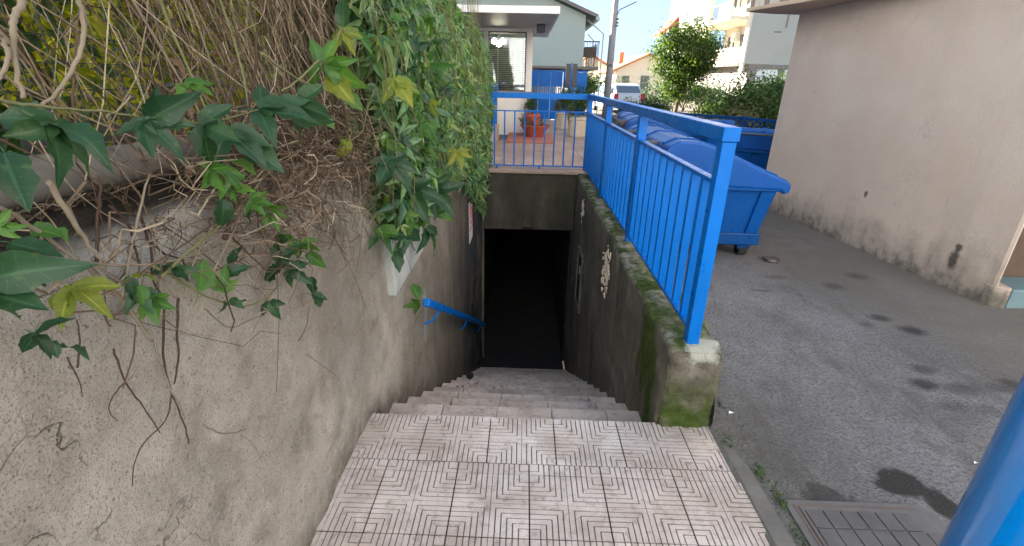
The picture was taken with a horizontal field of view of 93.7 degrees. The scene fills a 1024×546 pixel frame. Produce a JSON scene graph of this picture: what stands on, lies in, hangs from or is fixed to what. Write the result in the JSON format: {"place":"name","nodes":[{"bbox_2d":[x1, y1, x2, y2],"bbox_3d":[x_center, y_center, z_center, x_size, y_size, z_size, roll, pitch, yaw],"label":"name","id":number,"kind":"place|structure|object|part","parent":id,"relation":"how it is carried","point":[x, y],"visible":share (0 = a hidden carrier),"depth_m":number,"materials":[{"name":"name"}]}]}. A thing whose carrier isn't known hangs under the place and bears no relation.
{"place":"outdoors","nodes":[
{"label":"outdoors","id":0,"kind":"place"},
{"bbox_2d":[0,91,366,155],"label":"garden soil","id":1,"kind":"structure","parent":0,"point":[28,145],"depth_m":2.65,"materials":[{"name":"brown soil"}]},
{"bbox_2d":[0,0,128,97],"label":"garden bush","id":2,"kind":"object","parent":1,"relation":"on","point":[114,16],"depth_m":4.72,"materials":[{"name":"green plant"}]},
{"bbox_2d":[0,0,162,153],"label":"garden bush","id":3,"kind":"object","parent":1,"relation":"on","point":[34,40],"visible":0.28,"depth_m":1.50,"materials":[{"name":"green plant"}]},
{"bbox_2d":[0,0,250,123],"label":"garden bush","id":4,"kind":"object","parent":1,"relation":"on","point":[34,56],"visible":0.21,"depth_m":2.83,"materials":[{"name":"green plant"}]},
{"bbox_2d":[1,0,264,145],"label":"garden bush","id":5,"kind":"object","parent":1,"relation":"on","point":[95,27],"visible":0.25,"depth_m":1.95,"materials":[{"name":"green plant"}]},
{"bbox_2d":[86,0,315,121],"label":"garden bush","id":6,"kind":"object","parent":1,"relation":"on","point":[208,46],"visible":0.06,"depth_m":2.83,"materials":[{"name":"green plant"}]},
{"bbox_2d":[0,123,482,545],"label":"retaining wall","id":7,"kind":"structure","parent":0,"point":[68,452],"depth_m":1.15,"materials":[{"name":"paint"}]},
{"bbox_2d":[0,136,204,208],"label":"pipe","id":8,"kind":"object","parent":7,"relation":"on","point":[44,170],"visible":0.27,"depth_m":0.85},
{"bbox_2d":[0,0,441,485],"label":"climbing vine","id":9,"kind":"object","parent":7,"relation":"attached to","point":[25,272],"visible":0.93,"depth_m":0.98,"materials":[{"name":"brown plant"}]},
{"bbox_2d":[0,0,455,212],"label":"wire fence","id":10,"kind":"object","parent":7,"relation":"on","point":[51,62],"visible":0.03,"depth_m":1.00,"materials":[{"name":"metal"}]},
{"bbox_2d":[259,0,496,314],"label":"climber mass","id":11,"kind":"object","parent":7,"relation":"attached to","point":[435,81],"visible":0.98,"depth_m":2.33,"materials":[{"name":"green plant"}]},
{"bbox_2d":[382,218,422,295],"bbox_3d":[-0.626,-0.315,2.756,0.072,0.650,0.730,2,22,1],"label":"sign box","id":12,"kind":"object","parent":7,"relation":"attached to","point":[395,280],"visible":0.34,"depth_m":2.55,"materials":[{"name":"white plastic"}]},
{"bbox_2d":[423,298,485,331],"bbox_3d":[-0.508,0.453,4.899,0.135,1.999,3.410,2,22,2],"label":"handrail","id":13,"kind":"object","parent":7,"relation":"attached to","point":[434,305],"visible":0.91,"depth_m":3.60,"materials":[{"name":"blue metal"}]},
{"bbox_2d":[469,200,472,243],"bbox_3d":[-0.445,-0.569,5.189,0.009,0.440,0.300,2,22,1],"label":"prohibition sign","id":14,"kind":"object","parent":7,"relation":"attached to","point":[470,223],"visible":0.91,"depth_m":5.16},
{"bbox_2d":[480,228,572,369],"bbox_3d":[0.253,-0.952,9.875,2.100,2.210,7.370,2,22,1],"label":"passage","id":15,"kind":"object","parent":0,"point":[526,278],"visible":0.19,"depth_m":8.52,"materials":[{"name":"black paint"}]},
{"bbox_2d":[487,119,586,174],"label":"terrace","id":16,"kind":"structure","parent":0,"point":[558,151],"depth_m":7.39,"materials":[{"name":"tile"}]},
{"bbox_2d":[252,2,559,134],"bbox_3d":[-1.588,-3.873,9.627,4.685,2.117,4.540,2,22,1],"label":"kiosk","id":17,"kind":"object","parent":16,"relation":"on","point":[511,63],"visible":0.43,"depth_m":9.63,"materials":[{"name":"white paint"}]},
{"bbox_2d":[491,33,504,46],"bbox_3d":[-0.289,-4.960,10.196,0.300,0.285,0.120,2,22,1],"label":"ceiling lamp","id":18,"kind":"object","parent":17,"relation":"attached to","point":[495,41],"visible":0.93,"depth_m":10.18,"materials":[{"name":"beige"}]},
{"bbox_2d":[488,31,526,90],"bbox_3d":[-0.096,-4.212,9.579,0.750,1.090,0.035,2,22,1],"label":"window","id":19,"kind":"structure","parent":17,"relation":"in","point":[489,32],"depth_m":9.44,"materials":[{"name":"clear glass"}]},
{"bbox_2d":[488,124,498,153],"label":"wall","id":20,"kind":"structure","parent":16,"relation":"on","point":[496,133],"depth_m":8.37,"materials":[{"name":"white paint"}]},
{"bbox_2d":[489,83,497,125],"bbox_3d":[-0.342,-2.670,7.779,0.060,0.735,3.080,2,22,1],"label":"side railing","id":21,"kind":"object","parent":20,"relation":"on","point":[494,100],"visible":0.26,"depth_m":8.85,"materials":[{"name":"blue metal"}]},
{"bbox_2d":[506,133,553,143],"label":"red plinth","id":22,"kind":"structure","parent":16,"relation":"on","point":[519,138],"depth_m":9.00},
{"bbox_2d":[521,90,539,122],"bbox_3d":[0.346,-3.263,9.693,0.454,0.872,0.407,12,24,25],"label":"flower pot","id":23,"kind":"object","parent":22,"relation":"on","point":[529,106],"visible":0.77,"depth_m":9.60,"materials":[{"name":"ceramic"}]},
{"bbox_2d":[518,117,549,137],"bbox_3d":[0.420,-2.845,9.326,0.637,0.377,0.580,2,22,1],"label":"bowl planter","id":24,"kind":"object","parent":22,"relation":"on","point":[529,129],"visible":0.84,"depth_m":9.21,"materials":[{"name":"ceramic"}]},
{"bbox_2d":[486,92,587,168],"bbox_3d":[0.217,-1.798,6.119,1.434,0.936,0.050,2,22,1],"label":"terrace railing","id":25,"kind":"object","parent":16,"relation":"on","point":[539,95],"visible":0.73,"depth_m":6.04,"materials":[{"name":"blue metal"}]},
{"bbox_2d":[532,70,587,119],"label":"blue gate","id":26,"kind":"structure","parent":16,"relation":"on","point":[557,77],"depth_m":13.63,"materials":[{"name":"metal"}]},
{"bbox_2d":[551,82,577,129],"bbox_3d":[1.279,-3.966,11.348,0.742,1.070,0.638,-7,24,-20],"label":"stone planter","id":27,"kind":"object","parent":16,"relation":"on","point":[560,116],"visible":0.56,"depth_m":11.26,"materials":[{"name":"beige stone"}]},
{"bbox_2d":[565,62,577,89],"bbox_3d":[1.633,-5.067,13.463,0.310,1.535,0.040,2,22,1],"label":"notice board","id":28,"kind":"object","parent":16,"relation":"on","point":[573,72],"visible":0.88,"depth_m":13.29,"materials":[{"name":"blue paint"}]},
{"bbox_2d":[563,81,593,136],"bbox_3d":[1.406,-3.362,9.863,0.742,1.070,0.638,-7,24,-20],"label":"stone planter","id":29,"kind":"object","parent":16,"relation":"on","point":[580,122],"visible":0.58,"depth_m":9.77,"materials":[{"name":"stone"}]},
{"bbox_2d":[565,56,606,92],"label":"house","id":30,"kind":"structure","parent":0,"point":[604,64],"depth_m":54.85,"materials":[{"name":"beige paint"}]},
{"bbox_2d":[594,52,672,100],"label":"red roof house","id":31,"kind":"structure","parent":0,"point":[634,68],"depth_m":41.39,"materials":[{"name":"beige paint"}]},
{"bbox_2d":[622,76,628,82],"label":"window","id":32,"kind":"structure","parent":31,"relation":"in","point":[624,77],"depth_m":41.46,"materials":[{"name":"grey glass"}]},
{"bbox_2d":[640,76,648,98],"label":"door","id":33,"kind":"structure","parent":31,"relation":"in","point":[644,80],"depth_m":41.54,"materials":[{"name":"grey"}]},
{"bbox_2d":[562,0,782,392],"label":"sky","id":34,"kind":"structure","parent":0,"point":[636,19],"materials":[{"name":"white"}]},
{"bbox_2d":[653,0,799,102],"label":"apartment block","id":35,"kind":"structure","parent":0,"point":[764,41],"depth_m":34.71,"materials":[{"name":"beige paint"}]},
{"bbox_2d":[681,16,689,26],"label":"window","id":36,"kind":"structure","parent":35,"relation":"in","point":[687,20],"depth_m":47.20,"materials":[{"name":"white"}]},
{"bbox_2d":[727,37,733,47],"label":"window","id":37,"kind":"structure","parent":35,"relation":"in","point":[729,46],"depth_m":40.64,"materials":[{"name":"white"}]},
{"bbox_2d":[732,0,741,15],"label":"window","id":38,"kind":"structure","parent":35,"relation":"in","point":[737,4],"depth_m":39.35,"materials":[{"name":"white"}]},
{"bbox_2d":[736,34,744,61],"bbox_3d":[18.343,-17.845,38.270,0.100,2.150,1.300,2,22,1],"label":"window","id":39,"kind":"structure","parent":35,"relation":"in","point":[742,36],"depth_m":38.53,"materials":[{"name":"white"}]},
{"bbox_2d":[745,0,750,15],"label":"window","id":40,"kind":"structure","parent":35,"relation":"in","point":[748,1],"depth_m":37.48,"materials":[{"name":"white"}]},
{"bbox_2d":[754,69,777,85],"bbox_3d":[18.371,-13.894,34.844,1.500,1.600,0.050,2,22,1],"label":"garage window","id":41,"kind":"structure","parent":35,"relation":"in","point":[760,73],"depth_m":34.64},
{"bbox_2d":[557,81,1023,545],"bbox_3d":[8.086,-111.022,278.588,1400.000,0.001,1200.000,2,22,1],"label":"asphalt ground","id":42,"kind":"structure","parent":0,"point":[922,414],"depth_m":2.81,"materials":[{"name":"grey asphalt"}]},
{"bbox_2d":[9,1,316,97],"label":"neighbour block","id":43,"kind":"structure","parent":42,"relation":"on","point":[169,83],"depth_m":6.03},
{"bbox_2d":[481,173,576,357],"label":"lintel wall","id":44,"kind":"structure","parent":42,"relation":"on","point":[529,201],"depth_m":6.31,"materials":[{"name":"concrete"}]},
{"bbox_2d":[456,0,603,114],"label":"green house","id":45,"kind":"structure","parent":42,"relation":"on","point":[561,46],"depth_m":16.23,"materials":[{"name":"white paint"}]},
{"bbox_2d":[310,367,769,545],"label":"staircase","id":46,"kind":"structure","parent":42,"relation":"on","point":[541,457],"depth_m":2.02,"materials":[{"name":"tile"}]},
{"bbox_2d":[466,371,473,378],"bbox_3d":[-0.366,0.887,4.163,0.068,0.070,0.068,2,22,1],"label":"ball","id":47,"kind":"object","parent":46,"relation":"on","point":[469,374],"visible":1,"depth_m":4.14,"materials":[{"name":"rubber"}]},
{"bbox_2d":[559,69,615,110],"bbox_3d":[3.481,-8.925,23.293,3.032,2.303,2.049,2,22,1],"label":"hedge","id":48,"kind":"object","parent":42,"relation":"on","point":[590,85],"visible":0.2,"depth_m":23.03,"materials":[{"name":"green plant"}]},
{"bbox_2d":[562,72,645,93],"bbox_3d":[6.234,-12.963,33.471,6.798,2.680,2.353,2,22,1],"label":"hedge","id":49,"kind":"object","parent":42,"relation":"on","point":[601,80],"visible":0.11,"depth_m":33.09,"materials":[{"name":"green plant"}]},
{"bbox_2d":[592,83,644,109],"bbox_3d":[5.577,-9.401,25.699,1.724,1.436,3.980,-2,22,-8],"label":"parked car","id":50,"kind":"object","parent":42,"relation":"on","point":[621,91],"visible":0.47,"depth_m":24.03,"materials":[{"name":"white metal"}]},
{"bbox_3d":[5.822,-9.209,24.059,1.240,0.330,0.360,-2,22,-8],"label":"rear window","id":51,"kind":"part","parent":50,"relation":"part of","materials":[{"name":"grey glass"}]},
{"bbox_2d":[602,0,636,118],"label":"lamp post","id":52,"kind":"object","parent":42,"relation":"on","point":[611,51],"visible":0.88,"depth_m":18.01,"materials":[{"name":"metal"}]},
{"bbox_2d":[563,174,722,427],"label":"parapet wall","id":53,"kind":"structure","parent":42,"relation":"on","point":[629,346],"depth_m":3.12,"materials":[{"name":"concrete"}]},
{"bbox_2d":[583,94,741,343],"bbox_3d":[0.905,-0.938,4.105,0.068,0.992,4.460,2,22,1],"label":"stair railing","id":54,"kind":"object","parent":53,"relation":"on","point":[636,180],"visible":0.88,"depth_m":2.66,"materials":[{"name":"blue metal"}]},
{"bbox_2d":[612,111,693,137],"bbox_3d":[2.159,-1.873,7.394,1.225,1.095,1.735,3,22,5],"label":"waste container","id":55,"kind":"object","parent":42,"relation":"on","point":[625,120],"visible":0.12,"depth_m":6.66,"materials":[{"name":"blue plastic"}]},
{"bbox_2d":[633,87,674,111],"bbox_3d":[4.114,-4.734,14.419,1.580,1.591,1.482,13,25,26],"label":"shrub","id":56,"kind":"object","parent":42,"relation":"on","point":[657,104],"visible":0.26,"depth_m":14.08,"materials":[{"name":"green plant"}]},
{"bbox_2d":[629,74,737,110],"bbox_3d":[9.735,-10.419,27.721,8.278,2.010,2.037,0,22,-4],"label":"hedge","id":57,"kind":"object","parent":42,"relation":"on","point":[697,93],"visible":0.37,"depth_m":27.70,"materials":[{"name":"green plant"}]},
{"bbox_2d":[641,8,734,111],"bbox_3d":[4.409,-5.057,12.512,2.071,3.257,2.119,17,27,33],"label":"round tree","id":58,"kind":"object","parent":42,"relation":"on","point":[693,52],"visible":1,"depth_m":11.99,"materials":[{"name":"green plant"}]},
{"bbox_2d":[618,108,776,128],"bbox_3d":[4.457,-2.685,9.721,0.473,0.950,5.990,-14,26,-32],"label":"lattice fence","id":59,"kind":"object","parent":42,"relation":"on","point":[744,119],"visible":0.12,"depth_m":9.67,"materials":[{"name":"blue plastic"}]},
{"bbox_2d":[667,119,734,141],"bbox_3d":[3.433,-2.613,9.522,1.562,0.920,1.103,6,23,12],"label":"waste container","id":60,"kind":"object","parent":42,"relation":"on","point":[704,138],"visible":0.06,"depth_m":8.99,"materials":[{"name":"blue plastic"}]},
{"bbox_2d":[686,88,721,119],"bbox_3d":[4.940,-3.986,12.310,1.299,1.448,1.029,2,22,1],"label":"pale shrub","id":61,"kind":"object","parent":42,"relation":"on","point":[697,111],"visible":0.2,"depth_m":12.12,"materials":[{"name":"green plant"}]},
{"bbox_2d":[626,124,790,254],"bbox_3d":[1.861,-0.942,5.082,1.225,1.095,1.735,2,22,1],"label":"waste container","id":62,"kind":"object","parent":42,"relation":"on","point":[753,189],"visible":0.5,"depth_m":4.29,"materials":[{"name":"blue plastic"}]},
{"bbox_2d":[719,401,727,407],"bbox_3d":[1.092,0.680,2.478,0.040,0.022,0.035,21,29,40],"label":"pebble","id":63,"kind":"object","parent":42,"relation":"on","point":[722,404],"visible":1,"depth_m":2.47,"materials":[{"name":"stone"}]},
{"bbox_2d":[715,430,733,448],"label":"weed","id":64,"kind":"object","parent":42,"relation":"on","point":[731,445],"visible":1,"depth_m":2.22,"materials":[{"name":"green plant"}]},
{"bbox_2d":[682,60,781,128],"bbox_3d":[5.616,-3.819,11.294,2.859,2.198,2.314,2,22,1],"label":"hedge bush","id":65,"kind":"object","parent":42,"relation":"on","point":[751,97],"visible":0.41,"depth_m":10.98,"materials":[{"name":"green plant"}]},
{"bbox_2d":[707,127,774,169],"bbox_3d":[4.030,-1.884,7.753,1.562,0.920,1.103,15,26,30],"label":"waste container","id":66,"kind":"object","parent":42,"relation":"on","point":[753,145],"visible":0.06,"depth_m":7.36,"materials":[{"name":"blue plastic"}]},
{"bbox_2d":[717,97,770,127],"bbox_3d":[5.024,-3.221,10.633,0.947,1.292,1.209,-7,23,-20],"label":"pale shrub","id":67,"kind":"object","parent":42,"relation":"on","point":[739,113],"visible":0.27,"depth_m":10.38,"materials":[{"name":"green plant"}]},
{"bbox_2d":[701,65,787,100],"bbox_3d":[7.071,-4.682,13.525,3.910,2.326,2.478,7,23,14],"label":"hedge bush","id":68,"kind":"object","parent":42,"relation":"on","point":[778,86],"visible":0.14,"depth_m":12.91,"materials":[{"name":"green plant"}]},
{"bbox_2d":[722,444,795,545],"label":"kerb strip","id":69,"kind":"object","parent":42,"relation":"on","point":[779,534],"visible":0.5,"depth_m":1.91,"materials":[{"name":"concrete"}]},
{"bbox_2d":[750,462,773,488],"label":"weed","id":70,"kind":"object","parent":42,"relation":"on","point":[759,471],"visible":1,"depth_m":2.05,"materials":[{"name":"green plant"}]},
{"bbox_2d":[762,255,779,262],"bbox_3d":[2.446,-0.132,4.537,0.150,0.034,0.146,2,22,1],"label":"plastic lid","id":71,"kind":"object","parent":42,"relation":"on","point":[770,258],"visible":1,"depth_m":4.51,"materials":[{"name":"grey plastic"}]},
{"bbox_2d":[768,86,783,126],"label":"hedge bush","id":72,"kind":"object","parent":42,"relation":"on","point":[776,104],"visible":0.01,"depth_m":10.52,"materials":[{"name":"green plant"}]},
{"bbox_2d":[771,480,789,510],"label":"weed","id":73,"kind":"object","parent":42,"relation":"on","point":[781,502],"visible":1,"depth_m":1.92,"materials":[{"name":"green plant"}]},
{"bbox_2d":[788,521,808,545],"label":"weed","id":74,"kind":"object","parent":42,"relation":"on","point":[796,535],"visible":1,"depth_m":1.77,"materials":[{"name":"green plant"}]},
{"bbox_2d":[707,282,1000,484],"bbox_3d":[2.076,0.497,2.993,2.303,0.010,2.691,2,22,1],"label":"grit","id":75,"kind":"object","parent":42,"relation":"on","point":[737,428],"visible":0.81,"depth_m":2.38,"materials":[{"name":"gravel"}]},
{"bbox_2d":[782,499,946,545],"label":"drain cover","id":76,"kind":"object","parent":42,"relation":"on","point":[832,523],"visible":0.95,"depth_m":1.81,"materials":[{"name":"metal"}]},
{"bbox_2d":[746,0,1023,308],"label":"pink house","id":77,"kind":"structure","parent":42,"relation":"on","point":[898,138],"depth_m":4.29,"materials":[{"name":"paint"}]},
{"bbox_2d":[1002,227,1023,276],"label":"door","id":78,"kind":"structure","parent":77,"relation":"in","point":[1015,266],"depth_m":3.83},
{"bbox_2d":[938,373,1023,545],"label":"pole","id":79,"kind":"object","parent":42,"relation":"on","point":[989,511],"depth_m":0.96,"materials":[{"name":"blue metal"}]},
{"bbox_2d":[1000,277,1023,307],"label":"doorstep","id":80,"kind":"object","parent":42,"relation":"on","point":[1016,295],"visible":0.24,"depth_m":3.66,"materials":[{"name":"teal stone"}]}
]}

